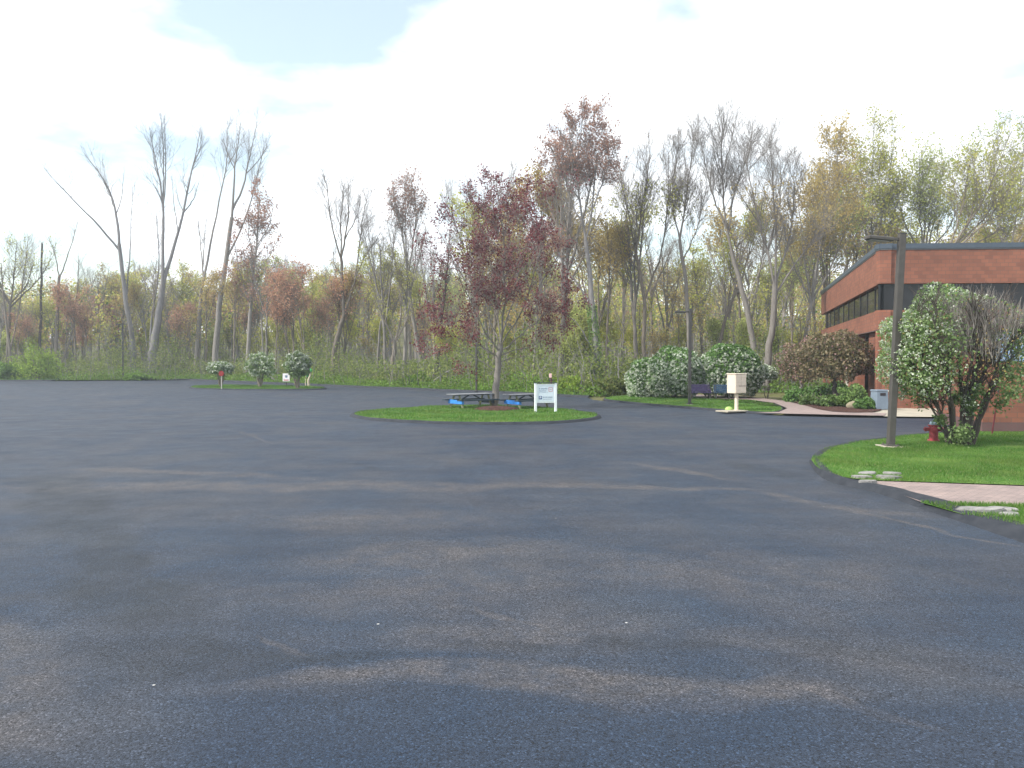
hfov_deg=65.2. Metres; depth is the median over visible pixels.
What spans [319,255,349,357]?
woodland tree
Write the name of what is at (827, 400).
shrub
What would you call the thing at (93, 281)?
woodland tree
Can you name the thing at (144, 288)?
woodland tree
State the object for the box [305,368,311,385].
stump
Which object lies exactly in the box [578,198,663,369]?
woodland tree
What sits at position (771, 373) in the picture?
flowering tree
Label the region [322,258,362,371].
woodland tree
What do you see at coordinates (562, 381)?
shrub
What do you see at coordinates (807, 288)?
woodland tree
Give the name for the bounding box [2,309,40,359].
woodland tree
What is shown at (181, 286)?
woodland tree
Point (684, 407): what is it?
kerb
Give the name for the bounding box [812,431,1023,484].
lawn
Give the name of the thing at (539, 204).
tree
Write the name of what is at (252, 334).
woodland tree
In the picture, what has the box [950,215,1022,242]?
woodland tree
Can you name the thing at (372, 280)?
woodland tree
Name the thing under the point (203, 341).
understory tree
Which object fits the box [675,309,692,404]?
lamp post
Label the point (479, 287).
maple tree
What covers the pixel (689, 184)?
tree
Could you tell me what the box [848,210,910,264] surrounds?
woodland tree
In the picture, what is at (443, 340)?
understory tree
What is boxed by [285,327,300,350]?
understory tree
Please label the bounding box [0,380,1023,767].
parking lot
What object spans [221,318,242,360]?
understory tree
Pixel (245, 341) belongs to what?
understory tree
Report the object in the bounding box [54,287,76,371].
young tree
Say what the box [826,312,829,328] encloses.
window
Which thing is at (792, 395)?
shrub
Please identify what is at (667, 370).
flowering shrub
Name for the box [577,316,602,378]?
understory tree
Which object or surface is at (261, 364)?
flowering shrub
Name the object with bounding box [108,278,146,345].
woodland tree
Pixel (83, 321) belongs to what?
woodland tree
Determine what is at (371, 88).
sky
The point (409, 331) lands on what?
young tree
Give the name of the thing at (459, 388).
verge tufts
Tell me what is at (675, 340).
understory tree
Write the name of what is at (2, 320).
woodland tree
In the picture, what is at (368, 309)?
woodland tree
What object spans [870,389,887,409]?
waste bin
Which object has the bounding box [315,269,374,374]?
woodland tree
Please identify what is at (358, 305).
woodland tree
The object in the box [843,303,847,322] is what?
window
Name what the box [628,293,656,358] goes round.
young tree
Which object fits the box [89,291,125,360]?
woodland tree
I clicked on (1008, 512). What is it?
flat stone
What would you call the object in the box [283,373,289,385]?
sign
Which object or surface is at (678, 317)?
young tree
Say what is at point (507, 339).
understory tree
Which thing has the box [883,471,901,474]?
flat stone
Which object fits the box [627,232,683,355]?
woodland tree
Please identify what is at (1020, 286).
window
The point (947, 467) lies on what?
grass
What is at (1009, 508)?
flat stone
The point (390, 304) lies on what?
woodland tree
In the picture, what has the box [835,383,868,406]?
shrub
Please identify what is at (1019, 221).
woodland tree
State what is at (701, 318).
young tree
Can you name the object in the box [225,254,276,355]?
woodland tree
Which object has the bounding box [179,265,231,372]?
woodland tree
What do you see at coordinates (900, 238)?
lamp post
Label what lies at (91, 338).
understory tree
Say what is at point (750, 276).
woodland tree
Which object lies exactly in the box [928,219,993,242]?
woodland tree
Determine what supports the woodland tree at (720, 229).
on the ground at (776, 396)
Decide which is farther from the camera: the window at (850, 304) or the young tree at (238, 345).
the young tree at (238, 345)
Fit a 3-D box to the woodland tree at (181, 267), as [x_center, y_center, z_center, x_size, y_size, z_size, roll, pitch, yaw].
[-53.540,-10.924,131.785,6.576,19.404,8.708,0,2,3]
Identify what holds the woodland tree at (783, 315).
on the ground at (776, 396)
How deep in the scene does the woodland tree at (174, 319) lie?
119.51 m
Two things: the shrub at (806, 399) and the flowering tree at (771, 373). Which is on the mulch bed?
the shrub at (806, 399)
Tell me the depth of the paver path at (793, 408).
44.31 m
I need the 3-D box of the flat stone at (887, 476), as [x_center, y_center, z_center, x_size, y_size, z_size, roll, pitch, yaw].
[8.611,2.133,18.243,0.570,0.086,0.431,3,-1,3]
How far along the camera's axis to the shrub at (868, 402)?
43.59 m
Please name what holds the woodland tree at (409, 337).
on the ground at (776, 396)
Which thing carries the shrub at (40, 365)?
on the grass verge
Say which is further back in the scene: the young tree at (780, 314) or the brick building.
the young tree at (780, 314)
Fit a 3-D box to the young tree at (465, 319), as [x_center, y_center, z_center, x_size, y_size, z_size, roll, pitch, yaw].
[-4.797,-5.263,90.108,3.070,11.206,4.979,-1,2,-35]
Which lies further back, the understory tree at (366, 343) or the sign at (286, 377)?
the understory tree at (366, 343)
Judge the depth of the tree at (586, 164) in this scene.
71.73 m
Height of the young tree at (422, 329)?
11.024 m
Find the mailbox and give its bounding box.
[716,373,747,412]
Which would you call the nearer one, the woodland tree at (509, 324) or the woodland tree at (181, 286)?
the woodland tree at (509, 324)
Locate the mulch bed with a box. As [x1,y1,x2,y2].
[796,402,880,411]
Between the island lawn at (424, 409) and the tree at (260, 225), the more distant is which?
the tree at (260, 225)
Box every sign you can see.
[218,371,223,388]
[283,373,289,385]
[534,382,556,411]
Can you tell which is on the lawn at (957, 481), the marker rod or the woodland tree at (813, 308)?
the marker rod
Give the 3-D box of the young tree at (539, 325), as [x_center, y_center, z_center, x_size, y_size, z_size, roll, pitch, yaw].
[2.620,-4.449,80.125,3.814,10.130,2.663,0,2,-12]
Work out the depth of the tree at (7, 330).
117.17 m
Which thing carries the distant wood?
on the ground at (776, 396)
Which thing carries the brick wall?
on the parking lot
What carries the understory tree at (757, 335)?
on the ground at (776, 396)
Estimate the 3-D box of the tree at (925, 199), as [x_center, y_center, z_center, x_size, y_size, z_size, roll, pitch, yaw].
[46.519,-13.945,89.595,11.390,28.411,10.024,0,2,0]
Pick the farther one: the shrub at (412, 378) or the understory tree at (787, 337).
the understory tree at (787, 337)
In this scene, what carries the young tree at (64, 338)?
on the ground at (776, 396)
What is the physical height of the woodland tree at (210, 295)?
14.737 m
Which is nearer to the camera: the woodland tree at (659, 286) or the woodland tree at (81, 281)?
the woodland tree at (659, 286)
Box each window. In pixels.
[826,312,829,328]
[830,310,833,326]
[834,308,837,325]
[838,305,842,323]
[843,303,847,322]
[848,299,853,320]
[853,296,859,318]
[860,293,866,316]
[867,289,873,313]
[874,284,883,311]
[878,284,922,309]
[923,283,966,309]
[967,283,1011,308]
[994,331,1023,361]
[1012,283,1023,308]
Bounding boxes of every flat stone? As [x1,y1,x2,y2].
[851,475,871,479]
[858,471,875,474]
[858,480,876,482]
[876,475,901,478]
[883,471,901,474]
[955,506,1005,513]
[988,506,1018,511]
[999,511,1018,516]
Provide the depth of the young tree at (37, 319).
129.18 m
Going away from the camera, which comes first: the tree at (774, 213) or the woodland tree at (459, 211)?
the tree at (774, 213)
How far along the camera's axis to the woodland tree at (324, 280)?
139.99 m
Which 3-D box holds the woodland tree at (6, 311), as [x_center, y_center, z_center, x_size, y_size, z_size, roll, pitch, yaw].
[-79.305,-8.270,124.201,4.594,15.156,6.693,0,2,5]
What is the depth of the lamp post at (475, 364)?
68.77 m
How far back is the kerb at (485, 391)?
77.62 m
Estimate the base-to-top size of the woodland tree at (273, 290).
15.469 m
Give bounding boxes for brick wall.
[936,383,1023,431]
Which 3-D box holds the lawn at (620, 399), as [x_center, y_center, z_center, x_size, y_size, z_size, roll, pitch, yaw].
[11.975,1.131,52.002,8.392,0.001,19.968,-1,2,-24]
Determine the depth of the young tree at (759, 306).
94.95 m
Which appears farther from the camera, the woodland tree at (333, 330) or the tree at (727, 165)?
the woodland tree at (333, 330)
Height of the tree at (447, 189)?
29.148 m
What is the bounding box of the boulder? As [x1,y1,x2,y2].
[846,401,854,407]
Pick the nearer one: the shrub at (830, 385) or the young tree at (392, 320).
the shrub at (830, 385)
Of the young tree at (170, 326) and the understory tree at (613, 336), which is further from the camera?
the young tree at (170, 326)
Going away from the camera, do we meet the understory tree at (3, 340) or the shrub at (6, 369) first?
the shrub at (6, 369)
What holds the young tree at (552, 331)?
on the ground at (776, 396)
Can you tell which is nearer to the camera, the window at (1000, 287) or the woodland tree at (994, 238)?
the window at (1000, 287)
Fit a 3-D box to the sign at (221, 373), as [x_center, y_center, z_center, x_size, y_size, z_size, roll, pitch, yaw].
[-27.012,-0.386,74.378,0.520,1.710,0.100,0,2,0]
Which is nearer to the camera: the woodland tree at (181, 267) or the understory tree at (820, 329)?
the understory tree at (820, 329)
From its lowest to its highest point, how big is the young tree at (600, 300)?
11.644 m
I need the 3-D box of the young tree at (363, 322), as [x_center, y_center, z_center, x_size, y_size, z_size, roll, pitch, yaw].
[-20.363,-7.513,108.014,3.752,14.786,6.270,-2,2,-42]
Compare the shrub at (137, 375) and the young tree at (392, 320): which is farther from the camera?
the shrub at (137, 375)
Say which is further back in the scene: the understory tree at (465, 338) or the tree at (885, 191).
the understory tree at (465, 338)
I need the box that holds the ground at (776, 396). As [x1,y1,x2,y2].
[4,304,935,417]
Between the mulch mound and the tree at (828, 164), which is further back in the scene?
the tree at (828, 164)
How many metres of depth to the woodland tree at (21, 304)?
121.18 m
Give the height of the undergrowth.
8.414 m
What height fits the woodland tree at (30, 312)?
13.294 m
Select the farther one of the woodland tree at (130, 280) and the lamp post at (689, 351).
the woodland tree at (130, 280)
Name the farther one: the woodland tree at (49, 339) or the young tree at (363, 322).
the woodland tree at (49, 339)
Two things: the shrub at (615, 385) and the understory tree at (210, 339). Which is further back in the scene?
the understory tree at (210, 339)
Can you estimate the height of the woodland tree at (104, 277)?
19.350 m
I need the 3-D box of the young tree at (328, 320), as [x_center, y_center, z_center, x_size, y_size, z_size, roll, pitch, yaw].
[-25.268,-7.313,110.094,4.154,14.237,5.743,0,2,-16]
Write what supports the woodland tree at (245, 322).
on the ground at (776, 396)
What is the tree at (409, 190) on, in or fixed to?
on the ground at (776, 396)
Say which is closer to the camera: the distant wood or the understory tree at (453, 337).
the understory tree at (453, 337)
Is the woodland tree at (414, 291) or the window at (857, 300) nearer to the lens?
the window at (857, 300)
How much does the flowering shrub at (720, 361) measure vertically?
4.202 m
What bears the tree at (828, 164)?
on the ground at (776, 396)
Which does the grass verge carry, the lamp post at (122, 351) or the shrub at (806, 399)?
the lamp post at (122, 351)
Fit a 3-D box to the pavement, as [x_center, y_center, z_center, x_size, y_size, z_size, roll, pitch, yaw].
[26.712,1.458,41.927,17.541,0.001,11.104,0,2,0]
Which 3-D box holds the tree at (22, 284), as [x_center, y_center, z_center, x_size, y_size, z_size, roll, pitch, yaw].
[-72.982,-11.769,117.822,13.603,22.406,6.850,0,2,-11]
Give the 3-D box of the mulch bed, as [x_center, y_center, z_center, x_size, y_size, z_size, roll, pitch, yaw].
[19.625,1.177,49.656,3.772,0.001,18.187,0,2,10]
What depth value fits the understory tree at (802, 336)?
94.90 m
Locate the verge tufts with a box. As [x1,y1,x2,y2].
[0,376,591,394]
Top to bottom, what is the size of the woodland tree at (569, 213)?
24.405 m
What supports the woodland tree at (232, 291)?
on the ground at (776, 396)
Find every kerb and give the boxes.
[0,378,592,397]
[189,385,326,389]
[350,405,601,424]
[603,397,783,413]
[809,432,1023,542]
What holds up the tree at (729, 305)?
on the ground at (776, 396)
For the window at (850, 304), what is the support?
in the brick building
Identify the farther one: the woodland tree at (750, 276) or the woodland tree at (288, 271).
the woodland tree at (288, 271)
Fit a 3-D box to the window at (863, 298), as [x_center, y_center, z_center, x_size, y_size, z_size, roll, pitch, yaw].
[22.812,-5.098,51.897,0.063,1.474,2.945,0,2,16]
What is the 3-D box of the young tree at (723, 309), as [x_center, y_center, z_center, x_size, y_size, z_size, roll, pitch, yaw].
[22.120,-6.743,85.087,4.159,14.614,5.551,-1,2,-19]
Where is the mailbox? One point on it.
(736, 383)
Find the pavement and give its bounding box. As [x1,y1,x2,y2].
[872,408,936,416]
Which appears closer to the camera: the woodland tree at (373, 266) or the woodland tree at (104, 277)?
the woodland tree at (373, 266)
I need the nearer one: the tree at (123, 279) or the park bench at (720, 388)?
the park bench at (720, 388)
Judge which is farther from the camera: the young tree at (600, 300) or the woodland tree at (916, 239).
the woodland tree at (916, 239)
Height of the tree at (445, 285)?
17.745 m
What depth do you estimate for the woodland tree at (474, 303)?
79.83 m
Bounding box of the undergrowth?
[0,301,830,396]
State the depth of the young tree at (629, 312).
79.87 m
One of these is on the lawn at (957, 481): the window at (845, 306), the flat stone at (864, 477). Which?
the flat stone at (864, 477)
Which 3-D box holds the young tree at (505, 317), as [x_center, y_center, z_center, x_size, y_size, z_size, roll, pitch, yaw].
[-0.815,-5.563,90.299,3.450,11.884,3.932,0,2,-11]
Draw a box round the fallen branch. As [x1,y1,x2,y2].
[429,366,470,387]
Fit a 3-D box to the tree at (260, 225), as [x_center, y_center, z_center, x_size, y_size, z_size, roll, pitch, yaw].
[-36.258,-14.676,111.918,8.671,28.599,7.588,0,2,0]
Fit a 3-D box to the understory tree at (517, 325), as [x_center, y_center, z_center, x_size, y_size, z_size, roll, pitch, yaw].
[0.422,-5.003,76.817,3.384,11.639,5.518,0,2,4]
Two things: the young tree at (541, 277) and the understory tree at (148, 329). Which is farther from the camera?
the understory tree at (148, 329)
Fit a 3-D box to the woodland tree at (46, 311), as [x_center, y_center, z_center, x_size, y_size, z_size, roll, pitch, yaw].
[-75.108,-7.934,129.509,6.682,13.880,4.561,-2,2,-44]
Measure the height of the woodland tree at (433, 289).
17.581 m
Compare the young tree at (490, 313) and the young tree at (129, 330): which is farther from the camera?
the young tree at (129, 330)
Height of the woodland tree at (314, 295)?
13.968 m
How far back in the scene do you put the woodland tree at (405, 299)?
92.69 m
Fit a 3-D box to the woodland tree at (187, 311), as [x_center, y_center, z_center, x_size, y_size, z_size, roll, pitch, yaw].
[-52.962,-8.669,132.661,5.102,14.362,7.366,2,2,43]
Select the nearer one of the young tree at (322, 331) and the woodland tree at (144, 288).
the young tree at (322, 331)
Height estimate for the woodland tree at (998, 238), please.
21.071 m
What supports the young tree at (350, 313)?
on the ground at (776, 396)
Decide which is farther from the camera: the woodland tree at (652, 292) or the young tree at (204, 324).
the young tree at (204, 324)
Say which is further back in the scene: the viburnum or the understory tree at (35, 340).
the understory tree at (35, 340)
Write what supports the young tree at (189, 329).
on the grass verge
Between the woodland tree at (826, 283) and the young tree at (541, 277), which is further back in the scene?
the woodland tree at (826, 283)
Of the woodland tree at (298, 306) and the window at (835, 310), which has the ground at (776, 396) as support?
the woodland tree at (298, 306)
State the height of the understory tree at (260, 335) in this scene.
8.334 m
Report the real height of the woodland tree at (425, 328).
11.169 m
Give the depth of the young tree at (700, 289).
92.27 m
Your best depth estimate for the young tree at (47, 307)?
118.64 m
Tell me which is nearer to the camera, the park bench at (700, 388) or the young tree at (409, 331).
the park bench at (700, 388)
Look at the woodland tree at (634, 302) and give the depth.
78.27 m
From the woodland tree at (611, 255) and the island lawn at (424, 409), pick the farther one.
the woodland tree at (611, 255)
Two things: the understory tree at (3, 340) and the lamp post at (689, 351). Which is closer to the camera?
the lamp post at (689, 351)
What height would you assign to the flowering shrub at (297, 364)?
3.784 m
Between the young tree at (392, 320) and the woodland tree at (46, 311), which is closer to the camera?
the young tree at (392, 320)
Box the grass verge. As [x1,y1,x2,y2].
[23,379,585,394]
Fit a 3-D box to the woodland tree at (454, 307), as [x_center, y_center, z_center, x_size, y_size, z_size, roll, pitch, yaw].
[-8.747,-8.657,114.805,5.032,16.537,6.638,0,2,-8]
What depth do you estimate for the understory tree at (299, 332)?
105.79 m
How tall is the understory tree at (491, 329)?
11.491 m
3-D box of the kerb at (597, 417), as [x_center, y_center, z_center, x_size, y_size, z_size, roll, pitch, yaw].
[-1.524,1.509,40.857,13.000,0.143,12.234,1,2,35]
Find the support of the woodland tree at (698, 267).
on the ground at (776, 396)
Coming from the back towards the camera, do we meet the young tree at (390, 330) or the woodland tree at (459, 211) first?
the young tree at (390, 330)
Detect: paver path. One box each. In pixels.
[693,395,885,415]
[876,481,1023,503]
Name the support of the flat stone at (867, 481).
on the kerb at (1010, 529)
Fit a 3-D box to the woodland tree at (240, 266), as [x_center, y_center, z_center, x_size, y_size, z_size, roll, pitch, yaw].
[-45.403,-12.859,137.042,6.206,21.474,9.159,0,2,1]
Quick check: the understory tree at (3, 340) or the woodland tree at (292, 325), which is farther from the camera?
the understory tree at (3, 340)
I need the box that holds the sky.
[0,0,1023,337]
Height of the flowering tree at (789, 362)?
4.547 m
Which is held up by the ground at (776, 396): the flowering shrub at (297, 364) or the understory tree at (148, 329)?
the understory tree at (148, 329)
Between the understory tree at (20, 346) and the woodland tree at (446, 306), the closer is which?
the woodland tree at (446, 306)
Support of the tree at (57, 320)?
on the ground at (776, 396)
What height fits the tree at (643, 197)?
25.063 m
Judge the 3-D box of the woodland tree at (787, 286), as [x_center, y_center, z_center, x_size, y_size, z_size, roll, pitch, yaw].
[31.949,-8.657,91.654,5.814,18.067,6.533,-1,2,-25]
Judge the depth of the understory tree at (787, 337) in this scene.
95.14 m
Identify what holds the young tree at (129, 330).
on the grass verge
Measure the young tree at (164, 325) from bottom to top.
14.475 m
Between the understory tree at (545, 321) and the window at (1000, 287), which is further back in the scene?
the understory tree at (545, 321)
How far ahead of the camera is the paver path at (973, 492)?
16.46 m
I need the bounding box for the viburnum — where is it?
[874,281,1023,447]
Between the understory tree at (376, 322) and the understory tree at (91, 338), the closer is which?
the understory tree at (376, 322)
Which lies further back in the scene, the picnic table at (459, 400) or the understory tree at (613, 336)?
the understory tree at (613, 336)
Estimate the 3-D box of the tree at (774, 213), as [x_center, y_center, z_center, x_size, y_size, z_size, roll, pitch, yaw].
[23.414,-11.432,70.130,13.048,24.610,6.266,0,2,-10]
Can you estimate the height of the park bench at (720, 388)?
1.006 m
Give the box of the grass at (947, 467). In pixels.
[191,384,1023,524]
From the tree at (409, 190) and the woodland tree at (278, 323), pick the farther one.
the woodland tree at (278, 323)
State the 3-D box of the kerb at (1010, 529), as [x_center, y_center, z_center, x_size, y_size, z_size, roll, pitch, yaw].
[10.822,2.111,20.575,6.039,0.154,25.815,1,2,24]
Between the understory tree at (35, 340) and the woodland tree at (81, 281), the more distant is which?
the woodland tree at (81, 281)
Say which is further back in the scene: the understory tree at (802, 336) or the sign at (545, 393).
the understory tree at (802, 336)
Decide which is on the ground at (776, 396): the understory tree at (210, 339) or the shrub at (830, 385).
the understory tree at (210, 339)
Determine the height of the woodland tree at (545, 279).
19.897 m
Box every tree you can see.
[0,232,43,363]
[0,232,69,364]
[0,289,16,348]
[0,290,21,360]
[0,330,19,361]
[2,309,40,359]
[12,299,37,349]
[14,326,29,360]
[20,329,46,354]
[22,298,43,328]
[24,297,56,351]
[25,294,67,338]
[30,299,48,335]
[36,140,144,369]
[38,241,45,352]
[41,303,65,338]
[41,332,50,348]
[46,218,97,374]
[46,276,94,369]
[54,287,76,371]
[60,316,77,344]
[60,332,77,366]
[71,276,101,363]
[72,323,89,373]
[74,299,99,370]
[79,261,118,358]
[82,328,96,352]
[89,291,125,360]
[92,266,129,364]
[93,260,145,364]
[98,315,115,373]
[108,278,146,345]
[116,252,174,354]
[116,261,167,358]
[119,293,152,372]
[132,107,214,375]
[134,259,175,372]
[136,333,148,355]
[138,315,168,347]
[151,279,176,367]
[152,291,181,365]
[159,271,206,361]
[163,300,177,370]
[165,299,198,375]
[166,256,206,363]
[171,291,208,366]
[177,303,208,374]
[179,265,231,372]
[193,113,246,371]
[194,296,215,366]
[201,337,222,355]
[203,321,225,354]
[209,286,234,359]
[212,106,273,361]
[215,177,282,372]
[215,259,257,366]
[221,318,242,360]
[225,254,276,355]
[227,252,264,305]
[227,290,265,373]
[230,330,242,358]
[236,293,263,340]
[240,237,293,356]
[240,331,263,352]
[245,299,263,348]
[253,326,275,352]
[257,283,306,379]
[258,261,299,353]
[258,298,295,356]
[260,254,317,350]
[263,317,294,359]
[267,255,316,378]
[270,257,301,353]
[275,249,298,360]
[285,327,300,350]
[294,319,315,353]
[300,280,330,353]
[301,289,336,368]
[303,266,328,362]
[307,166,385,378]
[311,264,340,332]
[314,298,334,366]
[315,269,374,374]
[315,297,337,346]
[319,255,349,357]
[320,284,335,357]
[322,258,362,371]
[329,288,364,372]
[331,305,363,370]
[344,213,409,379]
[346,269,391,372]
[347,278,372,359]
[352,239,424,380]
[353,288,370,361]
[358,332,376,357]
[365,250,423,378]
[366,308,396,355]
[369,266,405,355]
[369,285,399,364]
[379,163,432,370]
[379,206,435,375]
[381,308,401,374]
[385,304,412,376]
[386,260,424,366]
[393,244,441,361]
[400,229,464,372]
[402,269,440,361]
[402,313,413,346]
[408,320,426,350]
[409,160,596,405]
[409,309,430,357]
[416,301,439,359]
[420,300,439,368]
[421,274,469,347]
[427,222,455,383]
[427,321,461,381]
[438,186,526,365]
[439,147,527,375]
[442,278,464,328]
[445,324,462,367]
[454,259,496,384]
[456,289,481,361]
[460,320,479,350]
[466,300,503,374]
[471,216,527,374]
[471,269,508,373]
[493,299,513,356]
[496,230,547,381]
[496,327,526,376]
[497,271,533,382]
[498,214,532,381]
[500,158,583,375]
[510,232,564,387]
[524,237,568,378]
[525,295,560,371]
[525,298,555,382]
[531,93,626,380]
[532,164,611,367]
[537,121,619,377]
[542,310,569,370]
[547,319,584,375]
[555,188,605,355]
[558,291,598,372]
[570,209,638,325]
[577,211,634,375]
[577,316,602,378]
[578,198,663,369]
[585,304,631,363]
[594,286,621,366]
[599,126,699,356]
[601,174,665,359]
[601,281,639,363]
[614,323,649,358]
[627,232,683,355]
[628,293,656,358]
[638,326,663,356]
[640,224,700,342]
[644,259,690,335]
[649,108,720,348]
[650,327,674,356]
[654,276,695,347]
[658,323,694,347]
[662,240,727,347]
[664,230,719,349]
[672,286,701,346]
[682,298,714,353]
[684,279,714,352]
[687,91,780,352]
[692,198,771,343]
[697,216,757,343]
[698,307,734,351]
[701,256,732,320]
[710,109,850,392]
[711,190,771,345]
[716,282,742,342]
[728,217,777,317]
[729,310,756,347]
[741,278,771,351]
[745,257,800,330]
[747,325,767,348]
[756,236,824,351]
[758,317,785,367]
[761,268,803,382]
[763,364,778,398]
[765,107,883,380]
[767,214,802,375]
[772,235,838,332]
[773,335,821,388]
[777,184,887,328]
[779,303,813,347]
[779,328,801,347]
[783,224,846,379]
[792,328,874,395]
[794,330,811,344]
[800,122,883,269]
[809,310,825,333]
[830,103,935,253]
[838,215,877,273]
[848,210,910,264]
[873,214,950,244]
[879,126,987,242]
[922,110,1023,242]
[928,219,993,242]
[948,106,1023,241]
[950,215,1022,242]
[974,224,1023,242]
[991,215,1023,241]
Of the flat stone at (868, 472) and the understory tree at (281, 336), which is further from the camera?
the understory tree at (281, 336)
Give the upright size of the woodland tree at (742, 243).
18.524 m
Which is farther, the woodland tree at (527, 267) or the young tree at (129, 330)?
the young tree at (129, 330)
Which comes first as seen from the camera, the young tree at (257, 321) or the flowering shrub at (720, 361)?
the flowering shrub at (720, 361)
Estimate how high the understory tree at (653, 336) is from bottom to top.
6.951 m
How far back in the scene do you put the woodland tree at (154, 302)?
119.13 m
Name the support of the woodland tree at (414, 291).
on the ground at (776, 396)
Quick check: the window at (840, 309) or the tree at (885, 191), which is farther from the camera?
the tree at (885, 191)
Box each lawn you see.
[356,405,595,421]
[610,395,780,411]
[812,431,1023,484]
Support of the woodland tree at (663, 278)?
on the ground at (776, 396)
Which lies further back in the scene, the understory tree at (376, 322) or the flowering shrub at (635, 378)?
the understory tree at (376, 322)
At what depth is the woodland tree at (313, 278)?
140.97 m
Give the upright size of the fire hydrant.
0.750 m
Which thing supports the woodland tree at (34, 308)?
on the ground at (776, 396)
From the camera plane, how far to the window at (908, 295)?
45.05 m
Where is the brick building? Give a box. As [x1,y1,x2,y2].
[821,242,1023,408]
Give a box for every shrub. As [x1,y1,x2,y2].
[0,361,24,379]
[8,337,68,379]
[122,370,152,380]
[206,359,234,385]
[243,351,276,386]
[281,350,312,387]
[397,369,431,386]
[552,373,596,393]
[594,375,626,395]
[624,357,659,396]
[645,345,703,396]
[699,343,765,397]
[782,385,807,403]
[798,385,832,395]
[798,393,817,404]
[814,394,840,405]
[821,380,847,395]
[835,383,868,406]
[852,396,875,408]
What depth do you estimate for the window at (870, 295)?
49.31 m
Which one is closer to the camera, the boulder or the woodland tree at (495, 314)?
the boulder
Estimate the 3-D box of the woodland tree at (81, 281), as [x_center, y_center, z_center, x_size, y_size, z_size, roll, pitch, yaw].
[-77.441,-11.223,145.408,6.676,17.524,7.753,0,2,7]
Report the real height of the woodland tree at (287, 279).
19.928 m
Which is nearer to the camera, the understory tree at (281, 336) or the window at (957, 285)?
the window at (957, 285)
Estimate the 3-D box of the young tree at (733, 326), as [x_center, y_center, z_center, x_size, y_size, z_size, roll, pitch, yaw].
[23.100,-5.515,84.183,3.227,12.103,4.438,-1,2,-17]
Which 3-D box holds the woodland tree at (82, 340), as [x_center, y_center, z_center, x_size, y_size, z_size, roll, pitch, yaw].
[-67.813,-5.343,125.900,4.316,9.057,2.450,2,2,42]
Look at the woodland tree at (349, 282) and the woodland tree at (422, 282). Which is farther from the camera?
the woodland tree at (422, 282)
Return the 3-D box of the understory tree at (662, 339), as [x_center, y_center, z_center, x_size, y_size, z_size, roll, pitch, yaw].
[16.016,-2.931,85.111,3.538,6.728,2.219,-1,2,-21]
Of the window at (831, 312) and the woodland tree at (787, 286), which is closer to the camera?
the window at (831, 312)
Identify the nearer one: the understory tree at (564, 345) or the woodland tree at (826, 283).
the understory tree at (564, 345)
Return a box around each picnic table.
[442,393,497,408]
[498,393,549,408]
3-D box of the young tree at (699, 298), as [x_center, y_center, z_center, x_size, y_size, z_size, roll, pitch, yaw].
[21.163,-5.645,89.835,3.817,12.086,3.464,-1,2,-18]
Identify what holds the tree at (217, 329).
on the grass verge
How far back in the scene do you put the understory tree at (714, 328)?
81.32 m
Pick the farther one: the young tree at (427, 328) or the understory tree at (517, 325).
the young tree at (427, 328)
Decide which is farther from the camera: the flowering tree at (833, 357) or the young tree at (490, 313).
the young tree at (490, 313)
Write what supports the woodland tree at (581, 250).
on the ground at (776, 396)
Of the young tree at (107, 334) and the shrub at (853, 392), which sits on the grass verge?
the young tree at (107, 334)
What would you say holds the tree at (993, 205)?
on the ground at (776, 396)
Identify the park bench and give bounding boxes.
[691,384,711,398]
[714,385,729,399]
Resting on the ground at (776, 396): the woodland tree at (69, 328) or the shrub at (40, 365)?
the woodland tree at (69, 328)
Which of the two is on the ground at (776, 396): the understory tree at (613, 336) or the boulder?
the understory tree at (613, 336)
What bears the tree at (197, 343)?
on the ground at (776, 396)
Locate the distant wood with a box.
[0,252,841,372]
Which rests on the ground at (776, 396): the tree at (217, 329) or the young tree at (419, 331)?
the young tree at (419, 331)
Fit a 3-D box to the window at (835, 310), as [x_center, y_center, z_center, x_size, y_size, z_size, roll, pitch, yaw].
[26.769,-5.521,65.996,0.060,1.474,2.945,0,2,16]
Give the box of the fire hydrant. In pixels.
[923,419,943,440]
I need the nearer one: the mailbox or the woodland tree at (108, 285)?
the mailbox
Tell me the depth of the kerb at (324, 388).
74.83 m
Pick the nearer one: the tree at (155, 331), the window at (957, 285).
the window at (957, 285)
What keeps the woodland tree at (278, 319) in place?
on the ground at (776, 396)
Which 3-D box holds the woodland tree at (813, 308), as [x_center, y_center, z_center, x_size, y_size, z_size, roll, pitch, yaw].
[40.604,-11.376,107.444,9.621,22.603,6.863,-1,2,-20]
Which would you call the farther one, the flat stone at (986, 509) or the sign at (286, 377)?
the sign at (286, 377)
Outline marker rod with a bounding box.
[991,389,999,433]
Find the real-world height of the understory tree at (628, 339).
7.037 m
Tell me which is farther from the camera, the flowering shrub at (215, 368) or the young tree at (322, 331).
the young tree at (322, 331)
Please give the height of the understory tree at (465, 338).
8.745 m
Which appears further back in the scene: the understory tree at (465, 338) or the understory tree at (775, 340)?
the understory tree at (465, 338)
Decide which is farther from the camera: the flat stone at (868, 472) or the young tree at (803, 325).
the young tree at (803, 325)
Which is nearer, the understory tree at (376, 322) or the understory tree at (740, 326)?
the understory tree at (740, 326)
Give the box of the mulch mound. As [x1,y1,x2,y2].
[475,406,517,410]
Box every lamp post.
[116,323,123,376]
[470,334,476,390]
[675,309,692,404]
[864,232,906,446]
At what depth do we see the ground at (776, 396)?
160.65 m
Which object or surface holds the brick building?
on the ground at (776, 396)
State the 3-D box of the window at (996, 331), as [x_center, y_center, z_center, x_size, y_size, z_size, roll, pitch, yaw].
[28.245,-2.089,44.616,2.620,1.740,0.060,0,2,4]
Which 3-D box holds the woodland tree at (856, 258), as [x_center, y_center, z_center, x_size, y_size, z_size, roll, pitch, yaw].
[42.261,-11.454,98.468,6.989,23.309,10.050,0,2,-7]
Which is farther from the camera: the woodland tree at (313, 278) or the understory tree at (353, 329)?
the woodland tree at (313, 278)

